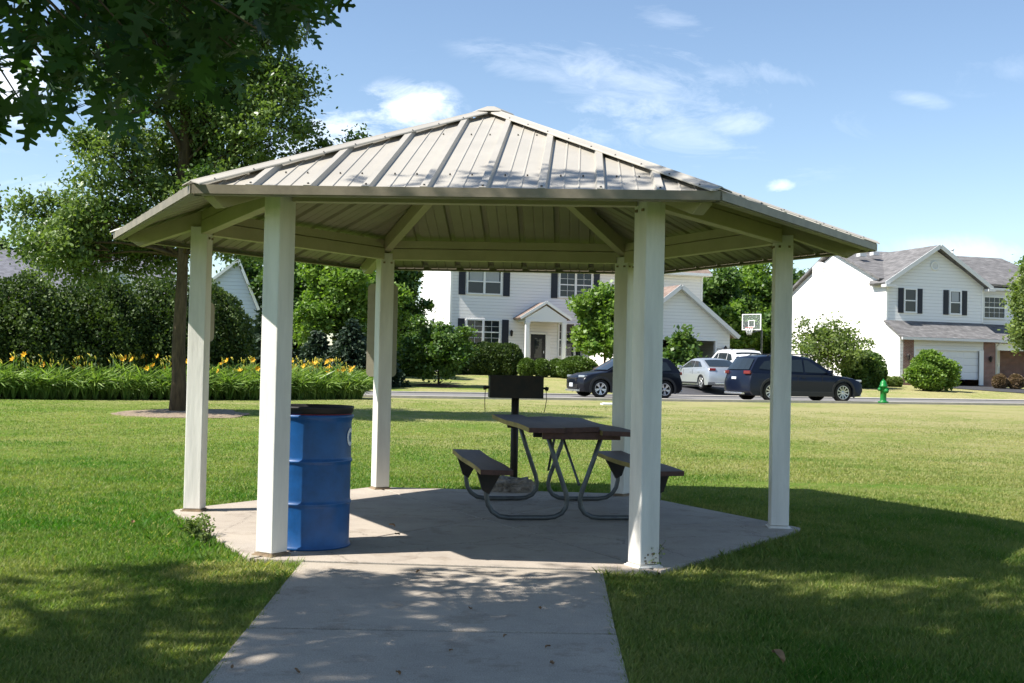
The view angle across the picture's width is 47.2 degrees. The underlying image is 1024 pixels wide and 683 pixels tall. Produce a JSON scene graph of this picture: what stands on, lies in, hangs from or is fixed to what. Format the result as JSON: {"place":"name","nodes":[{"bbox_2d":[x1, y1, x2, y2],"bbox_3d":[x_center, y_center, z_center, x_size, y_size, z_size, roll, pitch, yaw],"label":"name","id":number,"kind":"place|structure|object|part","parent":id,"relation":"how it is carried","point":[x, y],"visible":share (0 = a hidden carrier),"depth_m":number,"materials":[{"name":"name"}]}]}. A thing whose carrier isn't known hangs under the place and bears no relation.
{"place":"outdoors","nodes":[
{"label":"outdoors","id":0,"kind":"place"},
{"bbox_2d":[202,562,627,682],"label":"path","id":1,"kind":"structure","parent":0,"point":[343,623],"depth_m":5.78,"materials":[{"name":"concrete"}]},
{"bbox_2d":[173,487,800,575],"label":"concrete slab","id":2,"kind":"structure","parent":0,"point":[449,527],"depth_m":9.19,"materials":[{"name":"grey concrete"}]},
{"bbox_2d":[287,404,353,550],"bbox_3d":[-1.441,0.950,8.341,0.610,0.991,0.610,1,-1,0],"label":"trash drum","id":3,"kind":"object","parent":2,"relation":"on","point":[320,460],"visible":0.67,"depth_m":8.08,"materials":[{"name":"blue paint"}]},
{"bbox_2d":[110,106,879,568],"bbox_3d":[-0.216,-0.250,9.992,6.542,3.513,5.744,1,-1,3],"label":"picnic shelter","id":4,"kind":"object","parent":2,"relation":"on","point":[490,188],"visible":1,"depth_m":9.11,"materials":[{"name":"paint"}]},
{"bbox_2d":[210,303,214,341],"bbox_3d":[-2.642,-0.170,10.262,0.014,0.340,0.100,1,-1,20],"label":"sign","id":5,"kind":"object","parent":4,"relation":"attached to","point":[212,322],"visible":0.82,"depth_m":10.28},
{"bbox_2d":[366,284,397,376],"bbox_3d":[-1.371,-0.118,12.363,0.315,0.980,0.058,1,-1,-4],"label":"sign","id":6,"kind":"object","parent":4,"relation":"attached to","point":[370,331],"visible":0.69,"depth_m":12.37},
{"bbox_2d":[453,414,683,519],"bbox_3d":[0.418,1.126,10.684,1.710,0.816,2.190,1,-1,-9],"label":"picnic table","id":7,"kind":"object","parent":2,"relation":"on","point":[489,470],"visible":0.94,"depth_m":10.02,"materials":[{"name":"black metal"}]},
{"bbox_2d":[0,372,1023,682],"bbox_3d":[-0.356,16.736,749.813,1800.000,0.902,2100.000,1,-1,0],"label":"lawn","id":8,"kind":"structure","parent":0,"point":[464,382],"depth_m":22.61,"materials":[{"name":"green plant"}]},
{"bbox_2d":[0,185,12,249],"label":"spruce tree","id":9,"kind":"object","parent":8,"relation":"on","point":[2,219],"depth_m":66.42,"materials":[{"name":"green plant"}]},
{"bbox_2d":[0,313,14,350],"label":"evergreen shrub","id":10,"kind":"object","parent":8,"relation":"on","point":[1,321],"visible":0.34,"depth_m":32.28,"materials":[{"name":"green plant"}]},
{"bbox_2d":[0,269,86,370],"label":"evergreen shrub","id":11,"kind":"object","parent":8,"relation":"on","point":[21,307],"visible":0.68,"depth_m":32.68,"materials":[{"name":"green plant"}]},
{"bbox_2d":[26,270,153,370],"bbox_3d":[-12.470,-0.257,34.465,3.990,3.866,3.711,1,-1,0],"label":"evergreen shrub","id":12,"kind":"object","parent":8,"relation":"on","point":[101,304],"visible":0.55,"depth_m":33.67,"materials":[{"name":"green plant"}]},
{"bbox_2d":[0,249,259,325],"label":"grey roofed house","id":13,"kind":"structure","parent":8,"relation":"on","point":[232,280],"depth_m":62.68,"materials":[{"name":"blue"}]},
{"bbox_2d":[95,274,221,368],"bbox_3d":[-10.841,-0.222,35.681,3.809,3.913,3.824,1,-1,0],"label":"evergreen shrub","id":14,"kind":"object","parent":8,"relation":"on","point":[158,303],"visible":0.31,"depth_m":34.80,"materials":[{"name":"green plant"}]},
{"bbox_2d":[0,0,355,152],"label":"oak tree","id":15,"kind":"object","parent":8,"relation":"on","point":[202,38],"visible":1,"depth_m":4.89,"materials":[{"name":"green plant"}]},
{"bbox_2d":[111,409,248,417],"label":"mulch","id":16,"kind":"object","parent":8,"relation":"on","point":[212,413],"visible":0.69,"depth_m":25.48,"materials":[{"name":"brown wood"}]},
{"bbox_2d":[0,0,370,410],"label":"shade tree","id":17,"kind":"object","parent":16,"relation":"on","point":[75,235],"visible":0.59,"depth_m":25.91,"materials":[{"name":"green plant"}]},
{"bbox_2d":[0,351,373,399],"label":"daylily bed","id":18,"kind":"object","parent":8,"relation":"on","point":[237,381],"visible":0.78,"depth_m":32.99,"materials":[{"name":"green plant"}]},
{"bbox_2d":[177,512,214,538],"bbox_3d":[-2.336,1.363,8.626,0.277,0.203,0.229,2,-2,-38],"label":"weed","id":19,"kind":"object","parent":8,"relation":"on","point":[191,526],"visible":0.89,"depth_m":8.59,"materials":[{"name":"green plant"}]},
{"bbox_2d":[197,518,215,545],"bbox_3d":[-2.174,1.357,8.319,0.131,0.209,0.176,1,-1,0],"label":"weed","id":20,"kind":"object","parent":8,"relation":"on","point":[204,538],"visible":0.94,"depth_m":8.30,"materials":[{"name":"green plant"}]},
{"bbox_2d":[170,278,257,368],"bbox_3d":[-9.699,-0.160,37.072,3.314,3.895,3.696,1,-1,0],"label":"evergreen shrub","id":21,"kind":"object","parent":8,"relation":"on","point":[234,338],"visible":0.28,"depth_m":36.39,"materials":[{"name":"green plant"}]},
{"bbox_2d":[220,256,262,302],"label":"deciduous tree","id":22,"kind":"object","parent":8,"relation":"on","point":[250,273],"visible":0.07,"depth_m":71.65,"materials":[{"name":"green plant"}]},
{"bbox_2d":[251,292,302,369],"bbox_3d":[-11.706,-0.880,58.080,4.060,6.012,4.292,1,-1,0],"label":"spruce tree","id":23,"kind":"object","parent":8,"relation":"on","point":[257,321],"visible":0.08,"depth_m":57.30,"materials":[{"name":"green plant"}]},
{"bbox_2d":[247,256,330,335],"bbox_3d":[-11.752,-2.208,64.102,5.809,8.433,5.649,1,-1,29],"label":"deciduous tree","id":24,"kind":"object","parent":8,"relation":"on","point":[256,285],"visible":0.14,"depth_m":62.93,"materials":[{"name":"green plant"}]},
{"bbox_2d":[295,329,333,368],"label":"spruce tree","id":25,"kind":"object","parent":8,"relation":"on","point":[316,346],"visible":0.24,"depth_m":53.61,"materials":[{"name":"green plant"}]},
{"bbox_2d":[292,262,394,349],"bbox_3d":[-8.330,-1.343,56.457,5.313,7.244,5.410,1,-1,0],"label":"deciduous tree","id":26,"kind":"object","parent":8,"relation":"on","point":[335,300],"visible":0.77,"depth_m":55.06,"materials":[{"name":"green plant"}]},
{"bbox_2d":[322,318,391,388],"bbox_3d":[-7.219,0.616,52.918,3.420,3.388,3.812,1,-1,22],"label":"spruce tree","id":27,"kind":"object","parent":8,"relation":"on","point":[349,348],"visible":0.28,"depth_m":52.54,"materials":[{"name":"green plant"}]},
{"bbox_2d":[366,342,411,387],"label":"spruce tree","id":28,"kind":"object","parent":8,"relation":"on","point":[398,378],"visible":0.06,"depth_m":54.54,"materials":[{"name":"green plant"}]},
{"bbox_2d":[365,271,415,349],"bbox_3d":[-6.902,-1.094,63.002,3.305,6.558,3.647,2,-1,-34],"label":"deciduous tree","id":29,"kind":"object","parent":8,"relation":"on","point":[403,299],"visible":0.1,"depth_m":62.74,"materials":[{"name":"green plant"}]},
{"bbox_2d":[394,270,437,334],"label":"deciduous tree","id":30,"kind":"object","parent":8,"relation":"on","point":[409,278],"visible":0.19,"depth_m":69.06,"materials":[{"name":"green plant"}]},
{"bbox_2d":[396,331,435,375],"bbox_3d":[-5.372,0.712,65.905,4.182,2.676,3.356,1,-1,0],"label":"shrub","id":31,"kind":"object","parent":8,"relation":"on","point":[400,352],"visible":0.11,"depth_m":64.99,"materials":[{"name":"green plant"}]},
{"bbox_2d":[417,383,459,386],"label":"mulch","id":32,"kind":"object","parent":8,"relation":"on","point":[439,385],"visible":0.98,"depth_m":56.52,"materials":[{"name":"brown"}]},
{"bbox_2d":[396,314,479,384],"bbox_3d":[-3.598,0.544,56.718,4.181,3.726,3.871,1,-1,0],"label":"ornamental tree","id":33,"kind":"object","parent":32,"relation":"on","point":[444,351],"visible":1,"depth_m":56.19,"materials":[{"name":"green plant"}]},
{"bbox_2d":[458,341,523,375],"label":"hedge","id":34,"kind":"object","parent":8,"relation":"on","point":[495,358],"visible":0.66,"depth_m":69.89,"materials":[{"name":"green plant"}]},
{"bbox_2d":[491,475,534,492],"bbox_3d":[-0.007,1.530,12.232,0.539,0.246,0.373,1,-1,9],"label":"rubble stone","id":35,"kind":"object","parent":8,"relation":"on","point":[504,483],"visible":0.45,"depth_m":12.11,"materials":[{"name":"grey stone"}]},
{"bbox_2d":[483,375,548,477],"bbox_3d":[0.027,1.073,12.844,0.727,1.397,0.420,1,-1,-4],"label":"park grill","id":36,"kind":"object","parent":8,"relation":"on","point":[515,388],"visible":1,"depth_m":12.66,"materials":[{"name":"black metal"}]},
{"bbox_2d":[516,357,560,377],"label":"hedge","id":37,"kind":"object","parent":8,"relation":"on","point":[528,366],"visible":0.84,"depth_m":69.36,"materials":[{"name":"green plant"}]},
{"bbox_2d":[555,355,598,378],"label":"shrub","id":38,"kind":"object","parent":8,"relation":"on","point":[568,365],"visible":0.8,"depth_m":68.20,"materials":[{"name":"green plant"}]},
{"bbox_2d":[421,269,740,364],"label":"central house","id":39,"kind":"structure","parent":8,"relation":"on","point":[531,315],"depth_m":74.49,"materials":[{"name":"white"}]},
{"bbox_2d":[466,319,500,342],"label":"window","id":40,"kind":"structure","parent":39,"relation":"in","point":[489,330],"depth_m":74.21,"materials":[{"name":"white glass"}]},
{"bbox_2d":[466,272,501,294],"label":"window","id":41,"kind":"structure","parent":39,"relation":"in","point":[480,283],"depth_m":74.19,"materials":[{"name":"white glass"}]},
{"bbox_2d":[531,334,544,359],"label":"door","id":42,"kind":"structure","parent":39,"relation":"in","point":[537,340],"depth_m":75.15,"materials":[{"name":"black"}]},
{"bbox_2d":[557,323,582,356],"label":"window","id":43,"kind":"structure","parent":39,"relation":"in","point":[569,350],"depth_m":75.82,"materials":[{"name":"white"}]},
{"bbox_2d":[559,273,592,297],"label":"window","id":44,"kind":"structure","parent":39,"relation":"in","point":[569,283],"depth_m":75.97,"materials":[{"name":"white glass"}]},
{"bbox_2d":[565,279,614,362],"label":"young tree","id":45,"kind":"object","parent":8,"relation":"on","point":[593,309],"visible":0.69,"depth_m":65.63,"materials":[{"name":"green plant"}]},
{"bbox_2d":[649,540,665,564],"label":"weed","id":46,"kind":"object","parent":8,"relation":"on","point":[660,563],"visible":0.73,"depth_m":7.68,"materials":[{"name":"green plant"}]},
{"bbox_2d":[663,324,705,384],"bbox_3d":[8.637,0.765,60.454,3.295,3.406,3.649,0,-2,43],"label":"pyramidal tree","id":47,"kind":"object","parent":8,"relation":"on","point":[680,349],"visible":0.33,"depth_m":59.99,"materials":[{"name":"green plant"}]},
{"bbox_2d":[703,266,763,313],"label":"deciduous tree","id":48,"kind":"object","parent":8,"relation":"on","point":[721,287],"visible":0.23,"depth_m":90.75,"materials":[{"name":"green plant"}]},
{"bbox_2d":[712,298,769,352],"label":"deciduous tree","id":49,"kind":"object","parent":8,"relation":"on","point":[731,314],"visible":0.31,"depth_m":83.00,"materials":[{"name":"green plant"}]},
{"bbox_2d":[730,263,771,312],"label":"deciduous tree","id":50,"kind":"object","parent":8,"relation":"on","point":[755,272],"visible":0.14,"depth_m":96.86,"materials":[{"name":"green plant"}]},
{"bbox_2d":[752,308,771,353],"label":"deciduous tree","id":51,"kind":"object","parent":8,"relation":"on","point":[765,317],"visible":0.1,"depth_m":84.92,"materials":[{"name":"green plant"}]},
{"bbox_2d":[772,649,784,662],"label":"fallen leaf","id":52,"kind":"object","parent":8,"relation":"on","point":[780,654],"visible":1,"depth_m":5.19,"materials":[{"name":"brown plant"}]},
{"bbox_2d":[752,263,808,312],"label":"deciduous tree","id":53,"kind":"object","parent":8,"relation":"on","point":[767,283],"visible":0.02,"depth_m":94.71,"materials":[{"name":"green plant"}]},
{"bbox_2d":[792,311,875,374],"bbox_3d":[17.030,0.537,62.744,5.152,4.360,4.945,1,-1,0],"label":"sparse tree","id":54,"kind":"object","parent":8,"relation":"on","point":[832,350],"visible":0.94,"depth_m":62.12,"materials":[{"name":"green plant"}]},
{"bbox_2d":[840,350,888,387],"bbox_3d":[19.180,1.506,64.024,2.630,2.238,2.728,1,-1,0],"label":"shrub","id":55,"kind":"object","parent":8,"relation":"on","point":[874,373],"visible":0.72,"depth_m":63.16,"materials":[{"name":"green plant"}]},
{"bbox_2d":[878,379,888,402],"bbox_3d":[13.821,1.837,43.568,0.397,0.896,0.398,1,-1,27],"label":"fire hydrant","id":56,"kind":"object","parent":8,"relation":"on","point":[883,389],"visible":1,"depth_m":43.48,"materials":[{"name":"green metal"}]},
{"bbox_2d":[886,375,893,386],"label":"plant","id":57,"kind":"object","parent":8,"relation":"on","point":[890,380],"visible":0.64,"depth_m":65.86,"materials":[{"name":"green plant"}]},
{"bbox_2d":[891,376,903,386],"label":"plant","id":58,"kind":"object","parent":8,"relation":"on","point":[898,381],"visible":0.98,"depth_m":65.89,"materials":[{"name":"green plant"}]},
{"bbox_2d":[792,244,1023,386],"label":"corner house","id":59,"kind":"structure","parent":8,"relation":"on","point":[904,307],"depth_m":71.45,"materials":[{"name":"white"}]},
{"bbox_2d":[903,288,917,312],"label":"window","id":60,"kind":"structure","parent":59,"relation":"in","point":[910,294],"depth_m":70.55,"materials":[{"name":"white glass"}]},
{"bbox_2d":[916,350,977,379],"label":"garage door","id":61,"kind":"structure","parent":59,"relation":"in","point":[966,359],"depth_m":70.14,"materials":[{"name":"white"}]},
{"bbox_2d":[949,290,961,314],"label":"window","id":62,"kind":"structure","parent":59,"relation":"in","point":[955,296],"depth_m":71.49,"materials":[{"name":"white glass"}]},
{"bbox_2d":[983,296,1005,318],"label":"window","id":63,"kind":"structure","parent":59,"relation":"in","point":[991,308],"depth_m":73.61,"materials":[{"name":"white glass"}]},
{"bbox_2d":[995,350,999,374],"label":"door","id":64,"kind":"structure","parent":59,"relation":"in","point":[998,351],"depth_m":73.50,"materials":[{"name":"white"}]},
{"bbox_2d":[901,349,962,390],"bbox_3d":[22.201,1.536,62.134,2.914,2.326,3.103,1,-1,0],"label":"shrub","id":65,"kind":"object","parent":8,"relation":"on","point":[930,370],"visible":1,"depth_m":61.28,"materials":[{"name":"green plant"}]},
{"bbox_2d":[991,373,1008,388],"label":"ball shrub","id":66,"kind":"object","parent":8,"relation":"on","point":[1000,380],"visible":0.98,"depth_m":67.72,"materials":[{"name":"brown plant"}]},
{"bbox_2d":[997,262,1023,355],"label":"deciduous tree","id":67,"kind":"object","parent":8,"relation":"on","point":[1015,336],"visible":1,"depth_m":57.98,"materials":[{"name":"green plant"}]},
{"bbox_2d":[1008,373,1023,388],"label":"ball shrub","id":68,"kind":"object","parent":8,"relation":"on","point":[1016,381],"visible":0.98,"depth_m":67.69,"materials":[{"name":"brown plant"}]},
{"bbox_2d":[1011,254,1023,264],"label":"deciduous tree","id":69,"kind":"object","parent":8,"relation":"on","point":[1020,261],"depth_m":90.46,"materials":[{"name":"green plant"}]},
{"bbox_2d":[0,0,1023,347],"label":"sky","id":70,"kind":"structure","parent":0,"point":[896,124],"materials":[{"name":"blue"}]},
{"bbox_2d":[364,392,1023,402],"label":"road","id":71,"kind":"structure","parent":0,"point":[593,396],"depth_m":49.54,"materials":[{"name":"grey asphalt"}]},
{"bbox_2d":[565,358,681,397],"bbox_3d":[4.531,1.406,47.283,4.600,1.693,2.237,2,-1,-18],"label":"parked car","id":72,"kind":"object","parent":71,"relation":"on","point":[597,381],"visible":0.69,"depth_m":46.54,"materials":[{"name":"black paint"}]},
{"bbox_3d":[6.090,0.981,46.922,0.601,0.401,0.131,2,-1,-18],"label":"side window","id":73,"kind":"part","parent":72,"relation":"part of","materials":[{"name":"black glass"}]},
{"bbox_2d":[363,395,1023,405],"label":"kerb","id":74,"kind":"structure","parent":71,"relation":"on","point":[678,400],"depth_m":42.45,"materials":[{"name":"concrete"}]},
{"bbox_2d":[366,391,1023,400],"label":"kerb","id":75,"kind":"structure","parent":71,"relation":"on","point":[730,396],"depth_m":52.92,"materials":[{"name":"concrete"}]},
{"bbox_2d":[724,354,861,400],"bbox_3d":[10.753,1.384,44.786,5.187,1.798,2.310,2,-1,-18],"label":"parked car","id":76,"kind":"object","parent":71,"relation":"on","point":[747,377],"visible":0.85,"depth_m":43.92,"materials":[{"name":"blue paint"}]},
{"bbox_3d":[8.610,0.829,44.085,0.328,0.440,1.609,2,-1,-18],"label":"rear window","id":77,"kind":"part","parent":76,"relation":"part of","materials":[{"name":"grey glass"}]},
{"bbox_3d":[9.449,0.873,43.450,0.714,0.399,0.128,2,-1,-18],"label":"side window","id":78,"kind":"part","parent":76,"relation":"part of","materials":[{"name":"black glass"}]},
{"bbox_3d":[10.376,0.904,43.756,1.071,0.472,0.148,2,-1,-18],"label":"side window","id":79,"kind":"part","parent":76,"relation":"part of","materials":[{"name":"black glass"}]},
{"bbox_3d":[11.413,0.939,44.097,0.945,0.483,0.150,2,-1,-18],"label":"side window","id":80,"kind":"part","parent":76,"relation":"part of","materials":[{"name":"black glass"}]},
{"bbox_2d":[671,385,738,395],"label":"driveway","id":81,"kind":"structure","parent":0,"point":[697,390],"depth_m":55.01,"materials":[{"name":"concrete"}]},
{"bbox_2d":[677,358,731,388],"bbox_3d":[9.270,1.518,55.985,2.120,1.465,4.620,2,-1,-16],"label":"parked car","id":82,"kind":"object","parent":81,"relation":"on","point":[702,373],"visible":0.51,"depth_m":54.57,"materials":[{"name":"silver metal"}]},
{"bbox_3d":[8.452,1.074,56.016,0.134,0.340,1.240,2,-1,-16],"label":"side window","id":83,"kind":"part","parent":82,"relation":"part of","materials":[{"name":"grey glass"}]},
{"bbox_3d":[8.765,1.048,54.936,0.120,0.300,0.850,2,-1,-16],"label":"side window","id":84,"kind":"part","parent":82,"relation":"part of","materials":[{"name":"grey glass"}]},
{"bbox_3d":[9.699,1.011,54.536,1.455,0.328,0.764,2,-1,-16],"label":"rear window","id":85,"kind":"part","parent":82,"relation":"part of","materials":[{"name":"grey glass"}]},
{"bbox_2d":[712,348,760,361],"bbox_3d":[11.976,1.310,63.987,2.250,1.842,4.831,2,-1,-15],"label":"parked car","id":86,"kind":"object","parent":81,"relation":"on","point":[730,354],"visible":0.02,"depth_m":62.34,"materials":[{"name":"white paint"}]},
{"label":"side window","id":87,"kind":"part","parent":86,"relation":"part of","materials":[{"name":"grey glass"}]},
{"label":"side window","id":88,"kind":"part","parent":86,"relation":"part of","materials":[{"name":"grey glass"}]},
{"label":"rear window","id":89,"kind":"part","parent":86,"relation":"part of","materials":[{"name":"black glass"}]},
{"bbox_2d":[742,314,762,353],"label":"basketball hoop","id":90,"kind":"object","parent":81,"relation":"on","point":[750,322],"visible":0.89,"depth_m":67.16,"materials":[{"name":"grey plastic"}]},
{"bbox_2d":[954,386,1023,392],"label":"driveway","id":91,"kind":"structure","parent":0,"point":[987,388],"depth_m":66.78,"materials":[{"name":"concrete"}]}
]}

